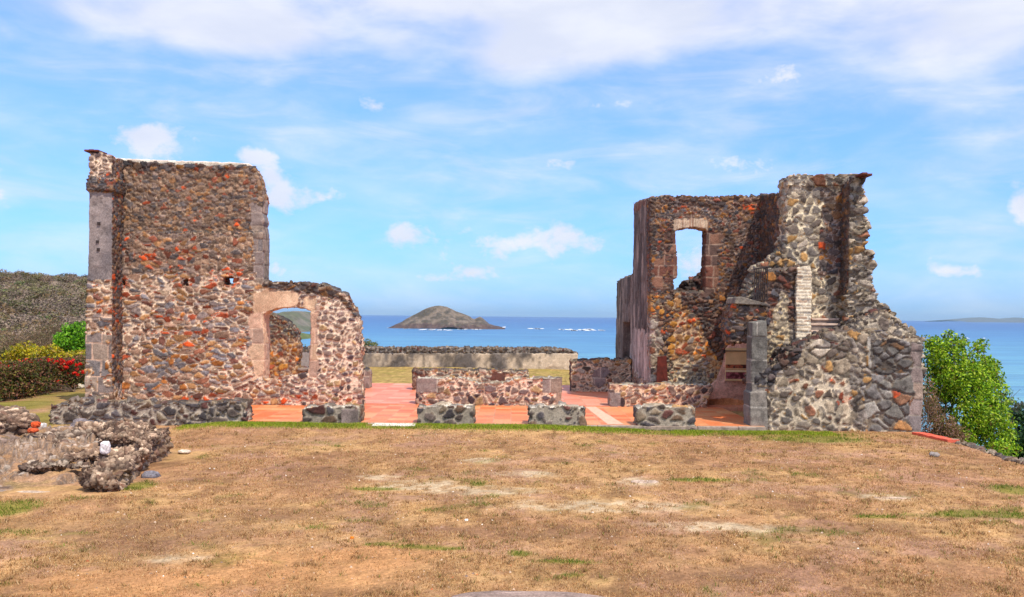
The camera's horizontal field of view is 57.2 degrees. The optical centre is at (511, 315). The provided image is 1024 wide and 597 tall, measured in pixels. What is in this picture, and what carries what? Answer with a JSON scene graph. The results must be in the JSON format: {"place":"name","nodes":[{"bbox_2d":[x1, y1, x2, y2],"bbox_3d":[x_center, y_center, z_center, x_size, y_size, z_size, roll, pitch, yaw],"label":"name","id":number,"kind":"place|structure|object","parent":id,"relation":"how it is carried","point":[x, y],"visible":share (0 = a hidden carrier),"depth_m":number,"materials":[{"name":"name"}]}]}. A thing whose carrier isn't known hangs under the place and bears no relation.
{"place":"outdoors","nodes":[
{"label":"outdoors","id":0,"kind":"place"},
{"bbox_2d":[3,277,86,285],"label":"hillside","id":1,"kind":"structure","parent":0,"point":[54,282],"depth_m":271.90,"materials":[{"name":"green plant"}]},
{"bbox_2d":[0,268,87,350],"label":"hillside scrub","id":2,"kind":"object","parent":1,"relation":"on","point":[26,300],"visible":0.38,"depth_m":141.30,"materials":[{"name":"green plant"}]},
{"bbox_2d":[277,311,310,331],"bbox_3d":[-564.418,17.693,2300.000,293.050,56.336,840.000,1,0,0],"label":"headland","id":3,"kind":"structure","parent":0,"point":[300,320],"depth_m":2130.23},
{"bbox_2d":[300,333,310,338],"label":"shore","id":4,"kind":"structure","parent":0,"point":[305,336],"depth_m":1493.68,"materials":[{"name":"green plant"}]},
{"bbox_2d":[389,306,504,328],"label":"island","id":5,"kind":"structure","parent":0,"point":[436,317],"depth_m":2679.36,"materials":[{"name":"grey stone"}]},
{"bbox_2d":[248,404,764,426],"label":"tiled gallery floor","id":6,"kind":"structure","parent":0,"point":[400,413],"depth_m":22.49,"materials":[{"name":"tile"}]},
{"bbox_2d":[302,402,364,422],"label":"cobble block","id":7,"kind":"structure","parent":6,"relation":"on","point":[326,412],"depth_m":20.62,"materials":[{"name":"grey stone"}]},
{"bbox_2d":[417,401,475,423],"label":"cobble block","id":8,"kind":"structure","parent":6,"relation":"on","point":[441,412],"depth_m":20.63,"materials":[{"name":"grey stone"}]},
{"bbox_2d":[527,401,586,425],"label":"cobble block","id":9,"kind":"structure","parent":6,"relation":"on","point":[561,413],"depth_m":20.64,"materials":[{"name":"grey stone"}]},
{"bbox_2d":[586,407,622,423],"bbox_3d":[2.207,2.418,22.800,0.364,0.001,4.022,1,0,-3],"label":"pale paving strip","id":10,"kind":"object","parent":6,"relation":"on","point":[604,416],"visible":1,"depth_m":22.40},
{"bbox_2d":[633,403,695,429],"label":"cobble block","id":11,"kind":"structure","parent":6,"relation":"on","point":[654,414],"depth_m":20.63,"materials":[{"name":"grey stone"}]},
{"bbox_2d":[0,367,1023,596],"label":"ground","id":12,"kind":"structure","parent":0,"point":[40,405],"depth_m":11.56,"materials":[{"name":"brown plant"}]},
{"bbox_2d":[0,346,10,363],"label":"olive shrub","id":13,"kind":"object","parent":12,"relation":"on","point":[2,350],"visible":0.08,"depth_m":37.72,"materials":[{"name":"green plant"}]},
{"bbox_2d":[0,326,37,349],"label":"twiggy bush","id":14,"kind":"object","parent":12,"relation":"on","point":[5,341],"visible":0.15,"depth_m":51.94,"materials":[{"name":"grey plant"}]},
{"bbox_2d":[0,340,40,364],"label":"yellow shrub","id":15,"kind":"object","parent":12,"relation":"on","point":[16,352],"visible":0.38,"depth_m":35.69,"materials":[{"name":"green plant"}]},
{"bbox_2d":[6,328,57,352],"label":"twiggy bush","id":16,"kind":"object","parent":12,"relation":"on","point":[40,341],"visible":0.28,"depth_m":49.79,"materials":[{"name":"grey plant"}]},
{"bbox_2d":[18,490,49,492],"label":"rock","id":17,"kind":"object","parent":12,"relation":"on","point":[30,491],"visible":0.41,"depth_m":12.89,"materials":[{"name":"beige stone"}]},
{"bbox_2d":[0,351,85,400],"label":"flowering hedge","id":18,"kind":"object","parent":12,"relation":"on","point":[19,379],"visible":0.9,"depth_m":27.66,"materials":[{"name":"green plant"}]},
{"bbox_2d":[20,316,68,345],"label":"twiggy bush","id":19,"kind":"object","parent":12,"relation":"on","point":[58,330],"visible":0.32,"depth_m":59.87,"materials":[{"name":"grey plant"}]},
{"bbox_2d":[25,343,71,364],"bbox_3d":[-17.331,1.808,35.010,1.755,1.604,1.044,1,0,0],"label":"yellow shrub","id":20,"kind":"object","parent":12,"relation":"on","point":[45,349],"visible":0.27,"depth_m":34.81,"materials":[{"name":"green plant"}]},
{"bbox_2d":[0,425,99,491],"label":"mound","id":21,"kind":"object","parent":12,"relation":"on","point":[15,454],"visible":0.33,"depth_m":14.60,"materials":[{"name":"beige stone"}]},
{"bbox_2d":[0,434,19,444],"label":"rock","id":22,"kind":"object","parent":21,"relation":"on","point":[11,439],"visible":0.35,"depth_m":15.22,"materials":[{"name":"grey stone"}]},
{"bbox_2d":[0,405,39,434],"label":"boulder","id":23,"kind":"object","parent":21,"relation":"on","point":[16,420],"visible":0.7,"depth_m":15.55,"materials":[{"name":"stone"}]},
{"bbox_2d":[17,460,42,472],"bbox_3d":[-7.172,2.252,14.009,0.373,0.184,0.356,1,0,-39],"label":"rock","id":24,"kind":"object","parent":21,"relation":"on","point":[30,466],"visible":0.94,"depth_m":13.92,"materials":[{"name":"grey stone"}]},
{"bbox_2d":[21,431,51,441],"bbox_3d":[-7.895,2.070,15.516,0.451,0.276,0.647,1,0,0],"label":"rock","id":25,"kind":"object","parent":21,"relation":"on","point":[38,434],"visible":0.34,"depth_m":15.48,"materials":[{"name":"grey stone"}]},
{"bbox_2d":[27,428,38,432],"bbox_3d":[-7.804,1.879,15.300,0.176,0.084,0.145,1,0,0],"label":"brick lump","id":26,"kind":"object","parent":25,"relation":"on","point":[31,430],"visible":1,"depth_m":15.25,"materials":[{"name":"orange brick"}]},
{"bbox_2d":[31,421,40,427],"bbox_3d":[-7.868,1.807,15.500,0.147,0.107,0.145,1,0,0],"label":"brick lump","id":27,"kind":"object","parent":25,"relation":"on","point":[35,424],"visible":1,"depth_m":15.45,"materials":[{"name":"orange brick"}]},
{"bbox_2d":[37,459,69,472],"bbox_3d":[-6.870,2.256,14.081,0.473,0.191,0.412,1,0,0],"label":"rock","id":28,"kind":"object","parent":21,"relation":"on","point":[50,465],"visible":0.98,"depth_m":13.98,"materials":[{"name":"grey stone"}]},
{"bbox_2d":[41,428,91,445],"bbox_3d":[-7.419,2.067,15.655,0.844,0.316,0.795,1,0,-19],"label":"rock","id":29,"kind":"object","parent":21,"relation":"on","point":[67,433],"visible":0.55,"depth_m":15.58,"materials":[{"name":"grey stone"}]},
{"bbox_2d":[64,461,90,468],"bbox_3d":[-6.437,2.226,13.905,0.400,0.118,0.248,1,0,0],"label":"rock","id":30,"kind":"object","parent":21,"relation":"on","point":[79,464],"visible":0.98,"depth_m":13.85,"materials":[{"name":"grey stone"}]},
{"bbox_2d":[70,418,93,426],"bbox_3d":[-7.577,1.971,16.596,0.496,0.311,0.457,1,0,0],"label":"rock","id":31,"kind":"object","parent":21,"relation":"on","point":[77,420],"visible":0.25,"depth_m":16.50,"materials":[{"name":"grey stone"}]},
{"bbox_2d":[52,321,85,351],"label":"green tree","id":32,"kind":"object","parent":12,"relation":"on","point":[64,339],"visible":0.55,"depth_m":41.68,"materials":[{"name":"green plant"}]},
{"bbox_2d":[65,350,80,358],"bbox_3d":[-17.079,2.088,35.987,1.630,1.520,1.150,1,0,-23],"label":"yellow shrub","id":33,"kind":"object","parent":12,"relation":"on","point":[72,354],"visible":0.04,"depth_m":35.96,"materials":[{"name":"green plant"}]},
{"bbox_2d":[67,349,85,357],"bbox_3d":[-16.966,2.104,37.065,1.762,1.582,1.125,1,0,0],"label":"yellow shrub","id":34,"kind":"object","parent":12,"relation":"on","point":[84,352],"visible":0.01,"depth_m":36.88,"materials":[{"name":"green plant"}]},
{"bbox_2d":[74,383,84,388],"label":"rock","id":35,"kind":"object","parent":12,"relation":"on","point":[81,385],"visible":0.67,"depth_m":30.20,"materials":[{"name":"white stone"}]},
{"bbox_2d":[62,420,173,491],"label":"broken low wall","id":36,"kind":"structure","parent":12,"relation":"on","point":[137,446],"depth_m":14.58,"materials":[{"name":"grey stone"}]},
{"bbox_2d":[100,441,110,453],"bbox_3d":[-6.194,2.017,14.303,0.150,0.204,0.145,1,0,0],"label":"rock","id":37,"kind":"object","parent":36,"relation":"on","point":[105,447],"visible":1,"depth_m":14.25,"materials":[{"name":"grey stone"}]},
{"bbox_2d":[141,470,160,477],"bbox_3d":[-5.464,2.438,14.200,0.274,0.168,0.253,1,0,0],"label":"rock","id":38,"kind":"object","parent":12,"relation":"on","point":[150,474],"visible":0.73,"depth_m":14.12,"materials":[{"name":"grey stone"}]},
{"bbox_2d":[48,395,253,425],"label":"stone wall","id":39,"kind":"structure","parent":12,"relation":"on","point":[163,412],"depth_m":20.61,"materials":[{"name":"grey stone"}]},
{"bbox_2d":[178,449,190,453],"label":"flat stone","id":40,"kind":"object","parent":12,"relation":"on","point":[182,451],"visible":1,"depth_m":16.51,"materials":[{"name":"grey stone"}]},
{"bbox_2d":[84,149,365,404],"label":"ruined house wall","id":41,"kind":"structure","parent":12,"relation":"on","point":[173,312],"depth_m":24.40,"materials":[{"name":"stone"}]},
{"bbox_2d":[301,352,309,366],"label":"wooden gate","id":42,"kind":"structure","parent":12,"relation":"on","point":[305,360],"depth_m":40.00,"materials":[{"name":"grey wood"}]},
{"bbox_2d":[364,336,379,346],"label":"thin bush","id":43,"kind":"object","parent":12,"relation":"on","point":[367,343],"visible":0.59,"depth_m":44.92,"materials":[{"name":"green plant"}]},
{"bbox_2d":[372,423,414,426],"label":"threshold slab","id":44,"kind":"structure","parent":12,"relation":"on","point":[400,424],"depth_m":20.32,"materials":[{"name":"stone"}]},
{"bbox_2d":[302,345,577,369],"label":"perimeter wall","id":45,"kind":"structure","parent":12,"relation":"on","point":[535,357],"depth_m":42.60,"materials":[{"name":"grey stone"}]},
{"bbox_2d":[186,421,765,430],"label":"kerb","id":46,"kind":"structure","parent":12,"relation":"on","point":[726,428],"depth_m":20.60,"materials":[{"name":"stone"}]},
{"bbox_2d":[176,421,844,437],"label":"green grass","id":47,"kind":"structure","parent":12,"relation":"on","point":[520,426],"depth_m":20.20,"materials":[{"name":"green plant"}]},
{"bbox_2d":[452,591,602,596],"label":"rock","id":48,"kind":"object","parent":12,"relation":"on","point":[519,594],"visible":1,"depth_m":8.38,"materials":[{"name":"grey stone"}]},
{"bbox_2d":[631,480,658,482],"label":"rock","id":49,"kind":"object","parent":12,"relation":"on","point":[645,481],"visible":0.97,"depth_m":13.98,"materials":[{"name":"beige stone"}]},
{"bbox_2d":[615,172,927,431],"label":"ruined stair tower","id":50,"kind":"structure","parent":12,"relation":"on","point":[779,287],"depth_m":22.46,"materials":[{"name":"grey stone"}]},
{"bbox_2d":[656,356,667,381],"bbox_3d":[4.085,1.629,25.500,0.347,1.057,0.040,1,0,0],"label":"rusted plate","id":51,"kind":"object","parent":50,"relation":"attached to","point":[662,374],"visible":0.57,"depth_m":25.48,"materials":[{"name":"red metal"}]},
{"bbox_2d":[723,348,746,380],"bbox_3d":[6.079,1.336,25.455,0.702,0.898,0.130,1,0,0],"label":"information board","id":52,"kind":"object","parent":50,"relation":"attached to","point":[735,364],"visible":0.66,"depth_m":25.44,"materials":[{"name":"metal"}]},
{"bbox_2d":[874,496,906,498],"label":"rock","id":53,"kind":"object","parent":12,"relation":"on","point":[887,497],"visible":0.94,"depth_m":13.01,"materials":[{"name":"beige stone"}]},
{"bbox_2d":[929,452,939,456],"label":"flat stone","id":54,"kind":"object","parent":12,"relation":"on","point":[934,454],"visible":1,"depth_m":17.03,"materials":[{"name":"grey stone"}]},
{"bbox_2d":[912,432,958,442],"bbox_3d":[8.895,2.572,19.745,0.238,0.076,1.333,1,0,-8],"label":"tile edging","id":55,"kind":"object","parent":12,"relation":"on","point":[937,437],"visible":0.82,"depth_m":19.60,"materials":[{"name":"tile"}]},
{"bbox_2d":[921,377,977,441],"bbox_3d":[10.103,2.300,21.988,1.612,1.823,1.788,1,0,-42],"label":"dry shrub","id":56,"kind":"object","parent":12,"relation":"on","point":[932,415],"visible":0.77,"depth_m":21.70,"materials":[{"name":"brown plant"}]},
{"bbox_2d":[921,329,1022,456],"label":"leafy shrub","id":57,"kind":"object","parent":12,"relation":"on","point":[973,378],"visible":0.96,"depth_m":22.50,"materials":[{"name":"green plant"}]},
{"bbox_2d":[953,438,1023,464],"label":"edge kerb","id":58,"kind":"structure","parent":12,"relation":"on","point":[993,452],"depth_m":17.53,"materials":[{"name":"grey stone"}]},
{"bbox_2d":[993,390,1023,428],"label":"grey twiggy bush","id":59,"kind":"object","parent":12,"relation":"on","point":[1017,406],"visible":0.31,"depth_m":25.87,"materials":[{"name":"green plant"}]},
{"bbox_2d":[998,428,1023,458],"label":"dark shrub","id":60,"kind":"object","parent":12,"relation":"on","point":[1020,441],"visible":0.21,"depth_m":23.70,"materials":[{"name":"green plant"}]},
{"bbox_2d":[1007,401,1023,436],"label":"dark tree","id":61,"kind":"object","parent":12,"relation":"on","point":[1019,418],"visible":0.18,"depth_m":26.66,"materials":[{"name":"green plant"}]},
{"bbox_2d":[0,0,1023,320],"label":"sky","id":62,"kind":"structure","parent":0,"point":[467,157],"materials":[{"name":"blue"}]},
{"bbox_2d":[364,383,742,410],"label":"tiled house floor","id":63,"kind":"structure","parent":0,"point":[392,393],"depth_m":27.27,"materials":[{"name":"tile"}]},
{"bbox_2d":[269,312,371,387],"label":"ruined rear wall","id":64,"kind":"structure","parent":63,"relation":"on","point":[286,349],"depth_m":30.00,"materials":[{"name":"stone"}]},
{"bbox_2d":[412,367,528,389],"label":"stone wall","id":65,"kind":"structure","parent":63,"relation":"on","point":[480,374],"depth_m":29.61,"materials":[{"name":"brown stone"}]},
{"bbox_2d":[415,375,561,405],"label":"stone wall","id":66,"kind":"structure","parent":63,"relation":"on","point":[513,391],"depth_m":24.90,"materials":[{"name":"brown stone"}]},
{"bbox_2d":[569,356,631,391],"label":"stone wall","id":67,"kind":"structure","parent":63,"relation":"on","point":[599,374],"depth_m":29.61,"materials":[{"name":"stone"}]},
{"bbox_2d":[607,381,712,407],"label":"stone wall","id":68,"kind":"structure","parent":63,"relation":"on","point":[629,394],"depth_m":24.90,"materials":[{"name":"brown stone"}]},
{"bbox_2d":[301,315,1023,445],"bbox_3d":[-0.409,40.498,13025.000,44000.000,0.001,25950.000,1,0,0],"label":"sea","id":69,"kind":"structure","parent":0,"point":[1006,342],"depth_m":1929.06,"materials":[{"name":"liquid"}]},
{"bbox_2d":[404,328,605,330],"bbox_3d":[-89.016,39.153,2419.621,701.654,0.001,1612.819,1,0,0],"label":"surf","id":70,"kind":"structure","parent":69,"relation":"on","point":[528,328],"depth_m":2658.38,"materials":[{"name":"liquid"}]},
{"bbox_2d":[931,317,1023,322],"bbox_3d":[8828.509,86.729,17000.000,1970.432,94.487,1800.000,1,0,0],"label":"distant islands","id":71,"kind":"object","parent":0,"point":[1007,320],"visible":0.96,"depth_m":16520.10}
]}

